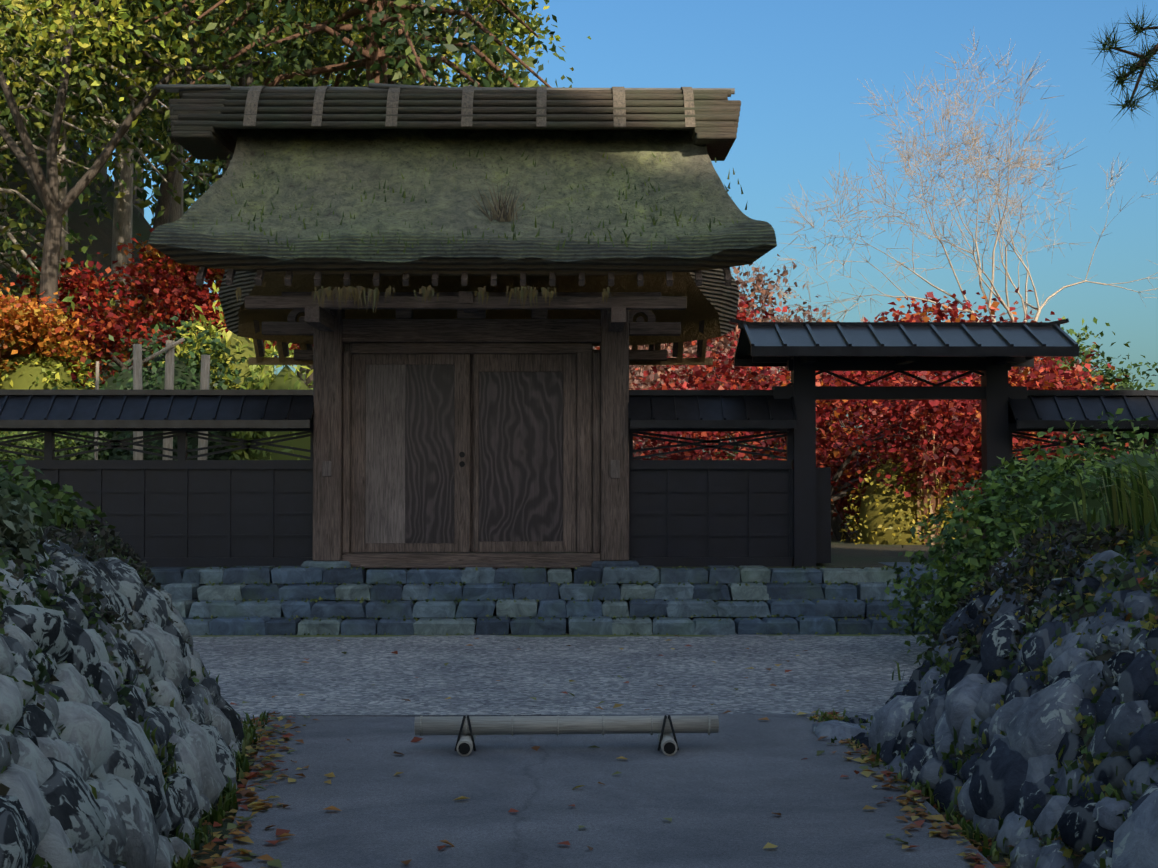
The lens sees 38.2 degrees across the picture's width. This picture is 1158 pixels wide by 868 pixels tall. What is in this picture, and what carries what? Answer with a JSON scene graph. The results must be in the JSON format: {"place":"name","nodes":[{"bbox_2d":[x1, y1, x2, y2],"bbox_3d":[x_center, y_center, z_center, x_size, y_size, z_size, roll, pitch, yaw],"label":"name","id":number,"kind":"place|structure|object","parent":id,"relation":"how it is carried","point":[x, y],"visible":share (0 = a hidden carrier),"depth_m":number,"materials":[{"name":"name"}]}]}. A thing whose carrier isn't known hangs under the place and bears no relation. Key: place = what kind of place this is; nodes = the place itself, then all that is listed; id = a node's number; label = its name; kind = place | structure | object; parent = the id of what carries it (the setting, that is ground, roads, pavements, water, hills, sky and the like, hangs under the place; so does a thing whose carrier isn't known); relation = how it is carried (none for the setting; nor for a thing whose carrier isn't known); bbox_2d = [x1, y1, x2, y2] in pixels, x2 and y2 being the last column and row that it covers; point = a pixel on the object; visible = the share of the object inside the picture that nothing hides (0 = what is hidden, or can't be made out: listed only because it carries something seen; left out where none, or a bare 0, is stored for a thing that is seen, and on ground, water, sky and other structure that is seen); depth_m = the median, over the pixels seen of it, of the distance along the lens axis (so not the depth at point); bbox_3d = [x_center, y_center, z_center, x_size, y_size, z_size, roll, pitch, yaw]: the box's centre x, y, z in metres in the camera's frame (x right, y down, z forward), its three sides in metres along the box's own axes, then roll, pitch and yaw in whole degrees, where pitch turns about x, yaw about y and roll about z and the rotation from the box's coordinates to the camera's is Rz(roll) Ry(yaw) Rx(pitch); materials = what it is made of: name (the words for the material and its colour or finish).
{"place":"outdoors","nodes":[
{"label":"outdoors","id":0,"kind":"place"},
{"bbox_2d":[32,34,116,156],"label":"tree","id":1,"kind":"object","parent":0,"point":[41,152],"depth_m":48.71,"materials":[{"name":"plant"}]},
{"bbox_2d":[26,591,203,847],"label":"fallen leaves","id":2,"kind":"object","parent":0,"point":[149,700],"depth_m":7.41,"materials":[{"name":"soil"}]},
{"bbox_2d":[0,488,45,567],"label":"sage shrub leaves","id":3,"kind":"object","parent":2,"relation":"on","point":[18,527],"visible":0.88,"depth_m":7.57,"materials":[{"name":"green plant"}]},
{"bbox_2d":[0,456,99,534],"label":"sage shrub leaves","id":4,"kind":"object","parent":2,"relation":"on","point":[36,487],"depth_m":9.35,"materials":[{"name":"green plant"}]},
{"bbox_2d":[20,487,115,528],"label":"sage shrub leaves","id":5,"kind":"object","parent":2,"relation":"on","point":[97,512],"depth_m":10.20,"materials":[{"name":"plant"}]},
{"bbox_2d":[0,535,249,867],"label":"bank boulders","id":6,"kind":"object","parent":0,"point":[52,809],"visible":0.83,"depth_m":6.57,"materials":[{"name":"grey stone"}]},
{"bbox_2d":[31,508,89,531],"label":"bank grass","id":7,"kind":"structure","parent":6,"relation":"on","point":[59,522],"depth_m":9.05,"materials":[{"name":"green plant"}]},
{"bbox_2d":[10,520,193,699],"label":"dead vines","id":8,"kind":"object","parent":6,"relation":"on","point":[81,540],"visible":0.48,"depth_m":8.86,"materials":[{"name":"brown plant"}]},
{"bbox_2d":[0,531,242,867],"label":"bank greens","id":9,"kind":"object","parent":6,"relation":"on","point":[79,592],"visible":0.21,"depth_m":7.30,"materials":[{"name":"green plant"}]},
{"bbox_2d":[71,45,183,182],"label":"tree","id":10,"kind":"object","parent":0,"point":[103,171],"depth_m":53.70,"materials":[{"name":"green plant"}]},
{"bbox_2d":[66,59,220,216],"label":"tree","id":11,"kind":"object","parent":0,"point":[140,210],"depth_m":67.74,"materials":[{"name":"green plant"}]},
{"bbox_2d":[139,0,233,331],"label":"tree","id":12,"kind":"object","parent":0,"point":[165,199],"visible":0.17,"depth_m":41.56,"materials":[{"name":"brown plant"}]},
{"bbox_2d":[66,3,319,301],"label":"tree","id":13,"kind":"object","parent":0,"point":[176,211],"depth_m":46.68,"materials":[{"name":"plant"}]},
{"bbox_2d":[89,0,486,170],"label":"foliage","id":14,"kind":"object","parent":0,"point":[242,81],"depth_m":35.53,"materials":[{"name":"plant"}]},
{"bbox_2d":[0,125,1009,867],"bbox_3d":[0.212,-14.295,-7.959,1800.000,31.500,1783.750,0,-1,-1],"label":"terrain","id":15,"kind":"structure","parent":0,"point":[848,553],"depth_m":41.65,"materials":[{"name":"soil"}]},
{"bbox_2d":[0,277,32,369],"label":"orange shrub","id":16,"kind":"object","parent":15,"relation":"on","point":[7,354],"depth_m":31.01,"materials":[{"name":"orange plant"}]},
{"bbox_2d":[0,431,80,459],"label":"shrub","id":17,"kind":"object","parent":15,"relation":"on","point":[40,444],"depth_m":26.25,"materials":[{"name":"plant"}]},
{"bbox_2d":[0,335,99,435],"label":"light green shrub","id":18,"kind":"object","parent":15,"relation":"on","point":[21,378],"depth_m":29.30,"materials":[{"name":"plant"}]},
{"bbox_2d":[0,274,109,388],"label":"shrub","id":19,"kind":"object","parent":15,"relation":"on","point":[35,323],"depth_m":29.07,"materials":[{"name":"orange plant"}]},
{"bbox_2d":[15,372,123,459],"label":"camellia shrub leaves","id":20,"kind":"object","parent":15,"relation":"on","point":[101,387],"depth_m":26.91,"materials":[{"name":"plant"}]},
{"bbox_2d":[0,2,146,218],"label":"tree","id":21,"kind":"object","parent":15,"relation":"on","point":[86,113],"depth_m":41.74,"materials":[{"name":"green plant"}]},
{"bbox_2d":[0,0,161,328],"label":"tree","id":22,"kind":"object","parent":15,"relation":"on","point":[7,243],"depth_m":32.79,"materials":[{"name":"plant"}]},
{"bbox_2d":[79,329,164,389],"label":"camellia shrub leaves","id":23,"kind":"object","parent":15,"relation":"on","point":[116,367],"depth_m":28.52,"materials":[{"name":"plant"}]},
{"bbox_2d":[0,0,255,330],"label":"tree","id":24,"kind":"object","parent":15,"relation":"on","point":[75,80],"depth_m":35.47,"materials":[{"name":"green plant"}]},
{"bbox_2d":[0,0,276,351],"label":"cedar tree","id":25,"kind":"object","parent":15,"relation":"on","point":[123,212],"depth_m":38.71,"materials":[{"name":"plant"}]},
{"bbox_2d":[0,252,298,387],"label":"maple tree","id":26,"kind":"object","parent":15,"relation":"on","point":[185,302],"depth_m":32.31,"materials":[{"name":"red plant"}]},
{"bbox_2d":[94,337,209,459],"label":"wooden posts","id":27,"kind":"object","parent":15,"relation":"on","point":[138,361],"visible":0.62,"depth_m":23.53,"materials":[{"name":"grey wood"}]},
{"bbox_2d":[79,310,257,459],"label":"camellia shrub leaves","id":28,"kind":"object","parent":15,"relation":"on","point":[194,368],"depth_m":26.15,"materials":[{"name":"plant"}]},
{"bbox_2d":[71,228,299,375],"bbox_3d":[-8.540,-2.262,38.021,7.070,4.111,6.223,0,-1,-1],"label":"maple tree","id":29,"kind":"object","parent":15,"relation":"on","point":[215,273],"depth_m":36.53,"materials":[{"name":"red plant"}]},
{"bbox_2d":[111,0,326,279],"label":"tree","id":30,"kind":"object","parent":15,"relation":"on","point":[144,203],"depth_m":54.60,"materials":[{"name":"green plant"}]},
{"bbox_2d":[162,283,305,389],"bbox_3d":[-5.709,-0.515,27.798,2.715,4.385,2.564,0,-1,-1],"label":"shrub","id":31,"kind":"object","parent":15,"relation":"on","point":[214,330],"depth_m":27.36,"materials":[{"name":"green plant"}]},
{"bbox_2d":[0,0,486,310],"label":"tree","id":32,"kind":"object","parent":15,"relation":"on","point":[59,23],"depth_m":30.44,"materials":[{"name":"plant"}]},
{"bbox_2d":[228,343,312,459],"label":"weeping shrub leaves","id":33,"kind":"object","parent":15,"relation":"on","point":[264,381],"depth_m":25.41,"materials":[{"name":"green plant"}]},
{"bbox_2d":[210,0,401,382],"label":"tree","id":34,"kind":"object","parent":15,"relation":"on","point":[331,82],"depth_m":63.52,"materials":[{"name":"plant"}]},
{"bbox_2d":[89,0,572,202],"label":"cedar tree","id":35,"kind":"object","parent":15,"relation":"on","point":[304,58],"depth_m":29.45,"materials":[{"name":"green plant"}]},
{"bbox_2d":[143,0,590,389],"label":"tree","id":36,"kind":"object","parent":15,"relation":"on","point":[527,17],"depth_m":45.44,"materials":[{"name":"green plant"}]},
{"bbox_2d":[347,0,464,86],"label":"tree","id":37,"kind":"object","parent":15,"relation":"on","point":[444,5],"depth_m":74.31,"materials":[{"name":"plant"}]},
{"bbox_2d":[267,715,562,725],"bbox_3d":[-0.061,1.701,2.501,3.791,0.054,17.430,0,-1,-1],"label":"pavement edge strip","id":38,"kind":"object","parent":15,"relation":"on","point":[416,715],"visible":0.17,"depth_m":11.20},
{"bbox_2d":[444,0,545,87],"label":"tree","id":39,"kind":"object","parent":15,"relation":"on","point":[528,82],"depth_m":83.59,"materials":[{"name":"green plant"}]},
{"bbox_2d":[146,562,972,634],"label":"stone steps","id":40,"kind":"structure","parent":15,"relation":"on","point":[185,588],"depth_m":17.67,"materials":[{"name":"grey stone"}]},
{"bbox_2d":[245,292,686,567],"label":"gate beams","id":41,"kind":"structure","parent":40,"relation":"on","point":[405,332],"depth_m":18.46,"materials":[{"name":"brown wood"}]},
{"bbox_2d":[351,354,576,551],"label":"gate door frames","id":42,"kind":"structure","parent":41,"relation":"in","point":[469,368],"depth_m":18.54,"materials":[{"name":"brown wood"}]},
{"bbox_2d":[365,365,405,542],"bbox_3d":[-2.146,0.220,18.556,0.438,1.980,0.043,0,-1,-1],"label":"door panel","id":43,"kind":"object","parent":42,"relation":"in","point":[385,452],"visible":0.86,"depth_m":18.54,"materials":[{"name":"brown wood"}]},
{"bbox_2d":[459,452,464,466],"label":"door knobs","id":44,"kind":"object","parent":42,"relation":"attached to","point":[462,463],"visible":0.96,"depth_m":18.49,"materials":[{"name":"black metal"}]},
{"bbox_2d":[405,365,562,542],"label":"door panels","id":45,"kind":"object","parent":42,"relation":"in","point":[520,456],"visible":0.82,"depth_m":18.55,"materials":[{"name":"brown wood"}]},
{"bbox_2d":[196,266,731,356],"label":"rafters","id":46,"kind":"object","parent":41,"relation":"on","point":[318,318],"depth_m":17.22,"materials":[{"name":"brown wood"}]},
{"bbox_2d":[287,309,655,321],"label":"gate kibana brackets","id":47,"kind":"object","parent":41,"relation":"attached to","point":[295,313],"visible":0.44,"depth_m":18.55,"materials":[{"name":"brown wood"}]},
{"bbox_2d":[248,339,712,364],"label":"rafter ends","id":48,"kind":"object","parent":41,"relation":"attached to","point":[281,359],"visible":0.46,"depth_m":20.71,"materials":[{"name":"brown wood"}]},
{"bbox_2d":[689,268,738,335],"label":"gate thatch verge","id":49,"kind":"structure","parent":41,"relation":"on","point":[720,296],"depth_m":20.03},
{"bbox_2d":[219,270,255,335],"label":"gate thatch verge","id":50,"kind":"structure","parent":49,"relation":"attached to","point":[244,281],"depth_m":20.01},
{"bbox_2d":[148,243,775,275],"bbox_3d":[-1.171,-1.773,17.047,6.340,0.279,0.371,0,-1,-1],"label":"roof eave edge","id":51,"kind":"object","parent":49,"relation":"attached to","point":[471,266],"visible":0.92,"depth_m":17.03,"materials":[{"name":"plant"}]},
{"bbox_2d":[148,129,776,262],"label":"thatched roof","id":52,"kind":"structure","parent":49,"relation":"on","point":[686,179],"depth_m":17.98,"materials":[{"name":"green plant"}]},
{"bbox_2d":[173,89,737,147],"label":"gate ridge rolls","id":53,"kind":"object","parent":52,"relation":"on","point":[358,109],"visible":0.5,"depth_m":18.29,"materials":[{"name":"brown wood"}]},
{"bbox_2d":[156,83,734,93],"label":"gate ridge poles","id":54,"kind":"object","parent":53,"relation":"on","point":[172,88],"visible":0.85,"depth_m":18.70,"materials":[{"name":"brown wood"}]},
{"bbox_2d":[169,99,740,160],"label":"gate ridge hoods","id":55,"kind":"object","parent":53,"relation":"attached to","point":[204,142],"visible":0.56,"depth_m":18.32,"materials":[{"name":"brown wood"}]},
{"bbox_2d":[243,86,694,127],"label":"ridge straps","id":56,"kind":"object","parent":53,"relation":"attached to","point":[252,99],"visible":0.48,"depth_m":18.29,"materials":[{"name":"wood"}]},
{"bbox_2d":[237,98,727,135],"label":"roof ridge","id":57,"kind":"structure","parent":52,"relation":"on","point":[577,130],"depth_m":18.25,"materials":[{"name":"brown wood"}]},
{"bbox_2d":[186,148,749,313],"bbox_3d":[-1.198,-2.186,17.714,6.062,2.004,1.601,0,-1,-1],"label":"gate eave fringe and weeds","id":58,"kind":"object","parent":49,"relation":"attached to","point":[501,215],"visible":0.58,"depth_m":17.30,"materials":[{"name":"green plant"}]},
{"bbox_2d":[238,272,720,346],"bbox_3d":[-1.191,-2.090,18.862,5.900,1.974,3.244,0,-1,-1],"label":"roof eave framing","id":59,"kind":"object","parent":49,"relation":"attached to","point":[700,307],"depth_m":19.62,"materials":[{"name":"brown wood"}]},
{"bbox_2d":[301,560,638,569],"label":"post base stones","id":60,"kind":"object","parent":40,"relation":"on","point":[601,564],"visible":0.29,"depth_m":18.29,"materials":[{"name":"grey stone"}]},
{"bbox_2d":[313,309,628,560],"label":"gate posts","id":61,"kind":"object","parent":40,"relation":"on","point":[602,443],"visible":0.79,"depth_m":18.44,"materials":[{"name":"brown wood"}]},
{"bbox_2d":[322,460,619,477],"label":"gate name plates","id":62,"kind":"object","parent":61,"relation":"attached to","point":[615,468],"visible":1,"depth_m":18.40,"materials":[{"name":"wood"}]},
{"bbox_2d":[192,565,927,634],"bbox_3d":[0.955,1.751,17.734,9.890,0.680,1.318,0,-1,-1],"label":"step joint moss","id":63,"kind":"object","parent":40,"relation":"on","point":[525,599],"visible":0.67,"depth_m":17.63,"materials":[{"name":"green plant"}]},
{"bbox_2d":[0,423,1157,566],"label":"wall","id":64,"kind":"structure","parent":15,"relation":"on","point":[181,511],"depth_m":18.54,"materials":[{"name":"black wood"}]},
{"bbox_2d":[0,389,1157,427],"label":"metal roof","id":65,"kind":"structure","parent":64,"relation":"on","point":[59,408],"depth_m":18.37,"materials":[{"name":"black metal"}]},
{"bbox_2d":[31,666,1138,867],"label":"bank foot weeds","id":66,"kind":"object","parent":15,"relation":"on","point":[228,792],"visible":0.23,"depth_m":7.86,"materials":[{"name":"green plant"}]},
{"bbox_2d":[113,635,1112,867],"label":"fallen leaves","id":67,"kind":"object","parent":15,"relation":"on","point":[909,794],"visible":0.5,"depth_m":8.13,"materials":[{"name":"brown plant"}]},
{"bbox_2d":[633,332,749,452],"bbox_3d":[1.240,-0.661,39.646,6.339,6.147,6.707,0,-1,-1],"label":"tree","id":68,"kind":"object","parent":15,"relation":"on","point":[719,343],"depth_m":39.98,"materials":[{"name":"red plant"}]},
{"bbox_2d":[593,329,858,459],"bbox_3d":[1.561,0.540,31.407,7.414,5.310,8.272,0,-1,-1],"label":"red maple tree","id":69,"kind":"object","parent":15,"relation":"on","point":[725,367],"depth_m":30.61,"materials":[{"name":"red plant"}]},
{"bbox_2d":[696,441,777,459],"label":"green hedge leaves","id":70,"kind":"object","parent":15,"relation":"on","point":[734,447],"depth_m":43.23,"materials":[{"name":"plant"}]},
{"bbox_2d":[721,364,822,444],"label":"tree foliage","id":71,"kind":"object","parent":15,"relation":"on","point":[766,387],"depth_m":88.26,"materials":[{"name":"red plant"}]},
{"bbox_2d":[630,292,974,505],"bbox_3d":[4.433,-0.679,35.343,9.645,5.519,7.504,-1,-2,27],"label":"red maple tree","id":72,"kind":"object","parent":15,"relation":"on","point":[767,314],"depth_m":35.31,"materials":[{"name":"red plant"}]},
{"bbox_2d":[633,371,1051,540],"bbox_3d":[3.638,0.339,25.806,7.117,3.100,6.453,0,-1,-1],"label":"red maple tree","id":73,"kind":"object","parent":15,"relation":"on","point":[946,409],"depth_m":24.37,"materials":[{"name":"red plant"}]},
{"bbox_2d":[752,356,1026,566],"bbox_3d":[3.569,0.286,18.812,3.140,2.380,1.570,0,-1,-1],"label":"gate frame","id":74,"kind":"object","parent":15,"relation":"on","point":[994,391],"visible":0.81,"depth_m":18.57,"materials":[{"name":"black wood"}]},
{"bbox_2d":[729,318,1078,366],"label":"side gate roof","id":75,"kind":"structure","parent":74,"relation":"on","point":[1029,341],"depth_m":18.14,"materials":[{"name":"black metal"}]},
{"bbox_2d":[681,287,1128,491],"bbox_3d":[5.137,-0.198,29.491,7.492,4.291,9.851,1,-2,-43],"label":"red maple tree","id":76,"kind":"object","parent":15,"relation":"on","point":[953,311],"depth_m":27.66,"materials":[{"name":"red plant"}]},
{"bbox_2d":[728,350,1128,530],"bbox_3d":[5.723,0.297,26.818,6.976,3.179,7.610,0,-1,-1],"label":"red maple tree","id":77,"kind":"object","parent":15,"relation":"on","point":[1039,381],"depth_m":25.42,"materials":[{"name":"red plant"}]},
{"bbox_2d":[936,459,978,542],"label":"shrub beige leaves","id":78,"kind":"object","parent":15,"relation":"on","point":[951,496],"visible":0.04,"depth_m":25.20,"materials":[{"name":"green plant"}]},
{"bbox_2d":[764,29,1157,373],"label":"bare tree branches","id":79,"kind":"object","parent":15,"relation":"on","point":[977,139],"visible":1,"depth_m":39.68,"materials":[{"name":"grey plant"}]},
{"bbox_2d":[826,292,1108,474],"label":"red maple tree","id":80,"kind":"object","parent":15,"relation":"on","point":[995,304],"depth_m":41.31,"materials":[{"name":"red plant"}]},
{"bbox_2d":[812,529,1157,867],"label":"bank boulders","id":81,"kind":"object","parent":15,"relation":"on","point":[1009,778],"visible":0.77,"depth_m":7.48,"materials":[{"name":"grey stone"}]},
{"bbox_2d":[841,529,1157,866],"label":"bank greens","id":82,"kind":"object","parent":81,"relation":"on","point":[1137,544],"visible":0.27,"depth_m":8.12,"materials":[{"name":"green plant"}]},
{"bbox_2d":[925,518,1157,659],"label":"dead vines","id":83,"kind":"object","parent":81,"relation":"on","point":[1093,543],"visible":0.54,"depth_m":9.02,"materials":[{"name":"brown plant"}]},
{"bbox_2d":[1004,528,1157,620],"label":"fallen leaves","id":84,"kind":"object","parent":81,"relation":"on","point":[1111,575],"visible":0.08,"depth_m":8.10,"materials":[{"name":"plant"}]},
{"bbox_2d":[1077,529,1157,548],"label":"grass","id":85,"kind":"structure","parent":81,"relation":"on","point":[1105,533],"depth_m":8.88,"materials":[{"name":"green plant"}]},
{"bbox_2d":[1033,316,1155,389],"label":"tree foliage","id":86,"kind":"object","parent":15,"relation":"on","point":[1078,341],"depth_m":94.20,"materials":[{"name":"red plant"}]},
{"bbox_2d":[1047,350,1157,459],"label":"green hedge leaves","id":87,"kind":"object","parent":15,"relation":"on","point":[1112,380],"depth_m":32.72,"materials":[{"name":"plant"}]},
{"bbox_2d":[191,633,938,744],"bbox_3d":[-1.043,1.971,13.722,26.000,0.001,7.100,0,-1,-1],"label":"gravel court","id":88,"kind":"object","parent":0,"point":[256,672],"visible":0.5,"depth_m":13.78,"materials":[{"name":"grey gravel"}]},
{"bbox_2d":[218,714,995,867],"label":"concrete path","id":89,"kind":"structure","parent":0,"point":[727,789],"depth_m":8.19,"materials":[{"name":"grey concrete"}]},
{"bbox_2d":[414,715,718,755],"bbox_3d":[-0.071,1.747,9.775,1.775,0.198,0.425,0,-1,-1],"label":"bamboo barrier","id":90,"kind":"object","parent":89,"relation":"on","point":[528,725],"visible":1,"depth_m":9.75,"materials":[{"name":"beige wood"}]},
{"bbox_2d":[454,715,678,750],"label":"stands","id":91,"kind":"object","parent":90,"relation":"attached to","point":[659,745],"visible":0.77,"depth_m":9.71,"materials":[{"name":"black metal"}]},
{"bbox_2d":[81,0,1157,457],"label":"sky","id":92,"kind":"structure","parent":0,"point":[797,70],"materials":[{"name":"blue"}]},
{"bbox_2d":[593,271,767,458],"bbox_3d":[1.656,-0.834,35.733,5.647,5.847,7.175,-1,-2,44],"label":"tree","id":93,"kind":"object","parent":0,"point":[661,370],"depth_m":35.23,"materials":[{"name":"red plant"}]},
{"bbox_2d":[641,254,838,446],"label":"tree","id":94,"kind":"object","parent":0,"point":[756,288],"depth_m":43.99,"materials":[{"name":"plant"}]},
{"bbox_2d":[730,420,966,521],"bbox_3d":[6.409,0.839,37.933,6.337,2.379,6.047,0,-1,-1],"label":"green hedge","id":95,"kind":"object","parent":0,"point":[846,515],"depth_m":35.88,"materials":[{"name":"plant"}]},
{"bbox_2d":[839,444,955,544],"bbox_3d":[4.775,0.901,24.921,1.824,1.571,1.745,0,-1,-1],"label":"yellow shrub","id":96,"kind":"object","parent":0,"point":[877,518],"depth_m":24.43,"materials":[{"name":"yellow plant"}]},
{"bbox_2d":[912,415,946,544],"bbox_3d":[5.038,0.632,24.387,0.642,1.953,0.831,1,-1,-22],"label":"shrub","id":97,"kind":"object","parent":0,"point":[926,495],"depth_m":24.25,"materials":[{"name":"beige plant"}]},
{"bbox_2d":[925,549,1157,867],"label":"ground bank","id":98,"kind":"structure","parent":0,"point":[1108,654],"depth_m":7.79,"materials":[{"name":"soil"}]},
{"bbox_2d":[881,408,1157,664],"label":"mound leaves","id":99,"kind":"object","parent":98,"relation":"on","point":[958,585],"depth_m":14.31,"materials":[{"name":"green plant"}]},
{"bbox_2d":[892,502,1157,680],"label":"bank grass","id":100,"kind":"structure","parent":98,"relation":"on","point":[1095,517],"depth_m":9.05,"materials":[{"name":"green plant"}]},
{"bbox_2d":[926,442,1157,643],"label":"long grass","id":101,"kind":"structure","parent":98,"relation":"on","point":[1137,510],"depth_m":9.22,"materials":[{"name":"green plant"}]},
{"bbox_2d":[1089,1,1157,131],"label":"pine tree","id":102,"kind":"object","parent":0,"point":[1108,42],"depth_m":11.93,"materials":[{"name":"green plant"}]}
]}

